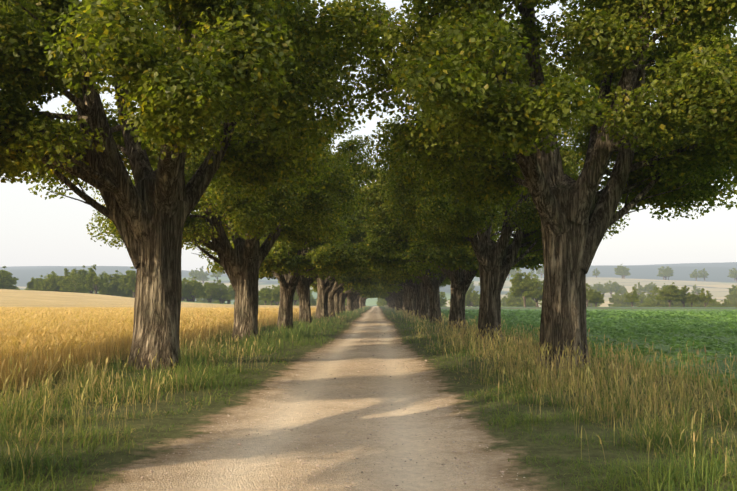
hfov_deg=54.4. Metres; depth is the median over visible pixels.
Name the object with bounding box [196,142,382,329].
tree
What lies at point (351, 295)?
tree
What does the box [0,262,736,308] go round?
terrain ground
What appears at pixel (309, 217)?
tree
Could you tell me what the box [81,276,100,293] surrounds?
tree
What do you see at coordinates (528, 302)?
bush
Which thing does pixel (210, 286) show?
tree
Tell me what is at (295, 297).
tree
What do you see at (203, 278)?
tree
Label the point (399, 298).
tree
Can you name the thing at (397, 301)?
tree
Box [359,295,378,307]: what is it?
tree
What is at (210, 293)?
tree
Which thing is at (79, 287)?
tree
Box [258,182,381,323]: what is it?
tree
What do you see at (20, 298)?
wheat field
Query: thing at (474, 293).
tree
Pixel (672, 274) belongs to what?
tree
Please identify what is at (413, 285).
tree
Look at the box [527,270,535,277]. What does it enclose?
tree
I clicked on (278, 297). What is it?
tree
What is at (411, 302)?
tree
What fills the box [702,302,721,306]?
bush
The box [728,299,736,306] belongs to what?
bush
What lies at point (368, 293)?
tree
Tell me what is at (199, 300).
tree
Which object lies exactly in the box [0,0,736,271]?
sky
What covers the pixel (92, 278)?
tree
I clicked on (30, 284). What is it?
tree
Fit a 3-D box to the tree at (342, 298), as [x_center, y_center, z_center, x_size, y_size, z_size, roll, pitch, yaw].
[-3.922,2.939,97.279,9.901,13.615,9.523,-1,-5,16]
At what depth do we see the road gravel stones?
7.88 m
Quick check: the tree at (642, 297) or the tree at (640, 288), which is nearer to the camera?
the tree at (642, 297)
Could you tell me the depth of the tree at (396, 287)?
107.26 m
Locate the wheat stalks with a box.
[0,306,315,391]
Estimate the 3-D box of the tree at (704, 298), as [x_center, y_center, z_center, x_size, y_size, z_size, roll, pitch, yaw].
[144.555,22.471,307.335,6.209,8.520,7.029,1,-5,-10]
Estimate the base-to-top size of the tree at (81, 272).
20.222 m
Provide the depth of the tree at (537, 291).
291.87 m
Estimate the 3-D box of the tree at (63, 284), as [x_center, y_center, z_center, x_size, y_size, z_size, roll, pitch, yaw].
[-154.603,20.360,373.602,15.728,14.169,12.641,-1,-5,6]
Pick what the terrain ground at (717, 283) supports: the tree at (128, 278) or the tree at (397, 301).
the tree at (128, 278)
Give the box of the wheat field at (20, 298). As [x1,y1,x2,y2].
[0,289,346,381]
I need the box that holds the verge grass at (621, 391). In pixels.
[0,305,736,490]
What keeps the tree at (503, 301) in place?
on the terrain ground at (717, 283)
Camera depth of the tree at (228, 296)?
400.40 m
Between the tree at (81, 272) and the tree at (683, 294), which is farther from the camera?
the tree at (81, 272)
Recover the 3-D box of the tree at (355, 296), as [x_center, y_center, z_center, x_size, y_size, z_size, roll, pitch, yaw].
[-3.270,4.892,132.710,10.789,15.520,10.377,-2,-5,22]
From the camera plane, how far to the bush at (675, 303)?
489.21 m
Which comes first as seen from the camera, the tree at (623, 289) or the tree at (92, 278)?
the tree at (92, 278)
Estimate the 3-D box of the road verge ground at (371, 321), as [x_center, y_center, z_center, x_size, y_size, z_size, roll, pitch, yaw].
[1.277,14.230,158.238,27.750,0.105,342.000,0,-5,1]
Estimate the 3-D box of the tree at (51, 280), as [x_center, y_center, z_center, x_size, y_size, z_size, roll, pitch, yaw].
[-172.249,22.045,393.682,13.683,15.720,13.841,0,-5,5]
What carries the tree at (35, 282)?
on the terrain ground at (717, 283)
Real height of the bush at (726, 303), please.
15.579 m
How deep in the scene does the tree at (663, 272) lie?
1739.73 m
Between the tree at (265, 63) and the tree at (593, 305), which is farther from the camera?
the tree at (593, 305)
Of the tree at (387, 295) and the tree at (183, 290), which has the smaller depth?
the tree at (387, 295)
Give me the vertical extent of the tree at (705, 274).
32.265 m
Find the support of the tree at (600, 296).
on the terrain ground at (717, 283)
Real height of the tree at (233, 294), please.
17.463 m
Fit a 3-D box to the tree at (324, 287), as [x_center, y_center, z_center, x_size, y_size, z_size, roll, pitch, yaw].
[-4.031,-0.810,62.210,13.225,15.587,11.778,3,-5,-32]
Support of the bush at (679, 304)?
on the terrain ground at (717, 283)
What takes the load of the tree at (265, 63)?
on the road verge ground at (371, 321)
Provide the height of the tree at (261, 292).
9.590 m
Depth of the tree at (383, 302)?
502.63 m
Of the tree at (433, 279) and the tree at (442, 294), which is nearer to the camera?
the tree at (433, 279)
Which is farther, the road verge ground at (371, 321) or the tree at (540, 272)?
the tree at (540, 272)
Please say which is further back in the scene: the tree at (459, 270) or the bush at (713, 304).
the bush at (713, 304)
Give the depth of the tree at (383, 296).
189.30 m
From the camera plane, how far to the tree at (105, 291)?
392.68 m
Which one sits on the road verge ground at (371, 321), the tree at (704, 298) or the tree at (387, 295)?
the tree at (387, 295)
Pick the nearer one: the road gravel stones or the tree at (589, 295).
the road gravel stones
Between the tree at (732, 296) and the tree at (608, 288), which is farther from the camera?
the tree at (608, 288)
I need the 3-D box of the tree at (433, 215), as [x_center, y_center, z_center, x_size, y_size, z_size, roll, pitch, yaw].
[4.833,-2.624,28.552,9.793,13.613,9.606,0,-5,-5]
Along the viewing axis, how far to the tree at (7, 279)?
392.02 m
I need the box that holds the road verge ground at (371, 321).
[0,306,736,490]
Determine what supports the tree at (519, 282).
on the terrain ground at (717, 283)
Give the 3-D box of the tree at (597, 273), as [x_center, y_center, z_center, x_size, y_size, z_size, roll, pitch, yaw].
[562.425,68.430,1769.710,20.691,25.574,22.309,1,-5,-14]
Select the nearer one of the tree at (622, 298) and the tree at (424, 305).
the tree at (424, 305)
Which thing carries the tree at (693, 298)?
on the terrain ground at (717, 283)
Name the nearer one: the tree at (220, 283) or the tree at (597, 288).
the tree at (220, 283)
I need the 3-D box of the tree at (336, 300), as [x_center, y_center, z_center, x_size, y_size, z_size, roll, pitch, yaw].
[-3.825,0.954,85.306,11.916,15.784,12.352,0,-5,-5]
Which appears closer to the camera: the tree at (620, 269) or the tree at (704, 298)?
the tree at (704, 298)
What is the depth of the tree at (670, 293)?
304.61 m
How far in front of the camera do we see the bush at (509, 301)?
489.98 m
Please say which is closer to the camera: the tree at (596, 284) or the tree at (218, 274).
the tree at (596, 284)
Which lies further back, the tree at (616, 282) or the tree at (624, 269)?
the tree at (624, 269)
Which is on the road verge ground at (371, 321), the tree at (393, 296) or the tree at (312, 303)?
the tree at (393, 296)
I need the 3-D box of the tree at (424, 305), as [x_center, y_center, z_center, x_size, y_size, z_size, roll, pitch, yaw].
[5.046,-0.484,63.159,12.418,15.058,11.060,4,-6,-44]
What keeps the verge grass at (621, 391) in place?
on the road verge ground at (371, 321)
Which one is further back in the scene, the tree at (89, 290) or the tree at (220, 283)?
the tree at (220, 283)
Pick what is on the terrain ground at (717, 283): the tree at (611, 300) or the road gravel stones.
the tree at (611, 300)
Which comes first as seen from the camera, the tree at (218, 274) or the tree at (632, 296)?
the tree at (632, 296)
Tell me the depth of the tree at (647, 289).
1196.04 m
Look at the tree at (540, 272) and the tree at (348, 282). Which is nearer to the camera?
the tree at (348, 282)
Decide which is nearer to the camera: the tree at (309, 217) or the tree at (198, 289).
the tree at (309, 217)
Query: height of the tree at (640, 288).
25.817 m
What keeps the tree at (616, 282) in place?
on the terrain ground at (717, 283)
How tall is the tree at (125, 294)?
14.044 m
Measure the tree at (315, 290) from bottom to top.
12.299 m
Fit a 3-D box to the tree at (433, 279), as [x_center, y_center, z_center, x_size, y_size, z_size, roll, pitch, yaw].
[4.809,-0.477,51.406,10.494,13.035,9.346,1,-5,-13]
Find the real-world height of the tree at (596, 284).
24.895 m
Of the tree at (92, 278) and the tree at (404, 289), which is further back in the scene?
the tree at (92, 278)
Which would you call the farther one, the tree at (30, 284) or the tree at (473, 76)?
the tree at (30, 284)
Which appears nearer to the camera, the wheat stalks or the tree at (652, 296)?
the wheat stalks
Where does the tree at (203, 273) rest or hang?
on the terrain ground at (717, 283)
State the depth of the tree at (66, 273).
401.89 m
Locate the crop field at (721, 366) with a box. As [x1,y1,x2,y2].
[441,308,736,388]
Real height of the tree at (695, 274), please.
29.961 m
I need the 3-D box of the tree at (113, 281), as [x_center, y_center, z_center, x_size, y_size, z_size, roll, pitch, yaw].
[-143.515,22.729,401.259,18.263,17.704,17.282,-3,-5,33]
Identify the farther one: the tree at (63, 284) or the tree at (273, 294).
the tree at (63, 284)
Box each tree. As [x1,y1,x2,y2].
[0,0,394,369]
[0,266,18,289]
[26,275,42,287]
[31,278,40,290]
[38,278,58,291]
[41,272,66,291]
[56,268,76,291]
[56,271,86,290]
[66,265,89,292]
[67,279,87,292]
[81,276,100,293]
[84,264,108,293]
[86,91,376,340]
[97,270,124,295]
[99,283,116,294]
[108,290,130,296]
[119,266,135,297]
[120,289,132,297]
[181,283,185,295]
[184,277,207,301]
[188,268,201,279]
[195,298,206,302]
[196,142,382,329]
[199,266,209,282]
[199,273,208,281]
[199,280,220,302]
[200,282,217,302]
[210,270,222,280]
[212,285,233,303]
[216,280,233,303]
[227,282,234,303]
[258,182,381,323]
[258,286,274,304]
[263,285,279,304]
[274,289,279,300]
[278,238,375,316]
[293,290,298,305]
[295,290,315,305]
[310,281,379,312]
[311,287,377,311]
[315,173,385,319]
[319,0,736,370]
[334,233,376,314]
[346,130,543,329]
[346,288,356,310]
[352,290,375,310]
[353,291,375,309]
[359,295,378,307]
[362,213,495,319]
[364,207,498,323]
[368,7,629,340]
[372,278,444,310]
[372,283,405,310]
[374,278,450,314]
[374,290,398,310]
[375,231,450,315]
[375,287,402,309]
[375,293,394,308]
[377,291,396,307]
[379,295,392,307]
[379,298,386,305]
[440,292,446,304]
[465,289,479,306]
[466,288,479,306]
[501,292,513,306]
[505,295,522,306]
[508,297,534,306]
[509,268,541,306]
[510,268,521,274]
[522,274,543,306]
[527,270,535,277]
[536,265,543,277]
[586,283,597,306]
[588,290,604,306]
[589,290,604,306]
[591,282,603,290]
[592,268,599,277]
[592,285,605,292]
[604,280,617,296]
[608,292,621,306]
[610,281,621,292]
[612,291,634,306]
[614,264,629,278]
[616,285,626,293]
[617,265,629,278]
[624,287,639,306]
[632,282,643,294]
[633,293,645,306]
[644,282,657,294]
[644,286,667,306]
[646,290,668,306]
[654,282,682,306]
[657,266,671,279]
[664,266,673,279]
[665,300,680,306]
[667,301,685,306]
[675,285,691,306]
[685,292,697,306]
[690,269,702,280]
[690,284,700,293]
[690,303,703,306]
[697,288,714,306]
[697,295,716,306]
[700,268,708,280]
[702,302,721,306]
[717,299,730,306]
[724,288,736,302]
[728,285,736,295]
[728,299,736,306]
[730,269,736,280]
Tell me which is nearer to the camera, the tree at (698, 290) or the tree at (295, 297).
the tree at (295, 297)
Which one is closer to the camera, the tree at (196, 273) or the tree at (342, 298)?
the tree at (342, 298)
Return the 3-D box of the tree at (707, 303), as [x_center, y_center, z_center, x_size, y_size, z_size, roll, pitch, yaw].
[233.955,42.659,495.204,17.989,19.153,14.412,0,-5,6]
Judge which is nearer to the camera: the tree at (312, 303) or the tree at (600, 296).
the tree at (600, 296)
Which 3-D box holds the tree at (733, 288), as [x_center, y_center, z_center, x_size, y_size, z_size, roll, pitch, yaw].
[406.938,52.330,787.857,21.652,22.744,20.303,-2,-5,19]
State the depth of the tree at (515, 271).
1799.27 m
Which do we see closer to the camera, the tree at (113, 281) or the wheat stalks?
the wheat stalks
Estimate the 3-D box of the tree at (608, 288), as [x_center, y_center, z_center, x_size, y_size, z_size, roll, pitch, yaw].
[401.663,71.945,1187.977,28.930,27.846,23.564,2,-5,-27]
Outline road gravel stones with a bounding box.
[113,331,524,490]
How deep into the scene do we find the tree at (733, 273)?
1733.90 m
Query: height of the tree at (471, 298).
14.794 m

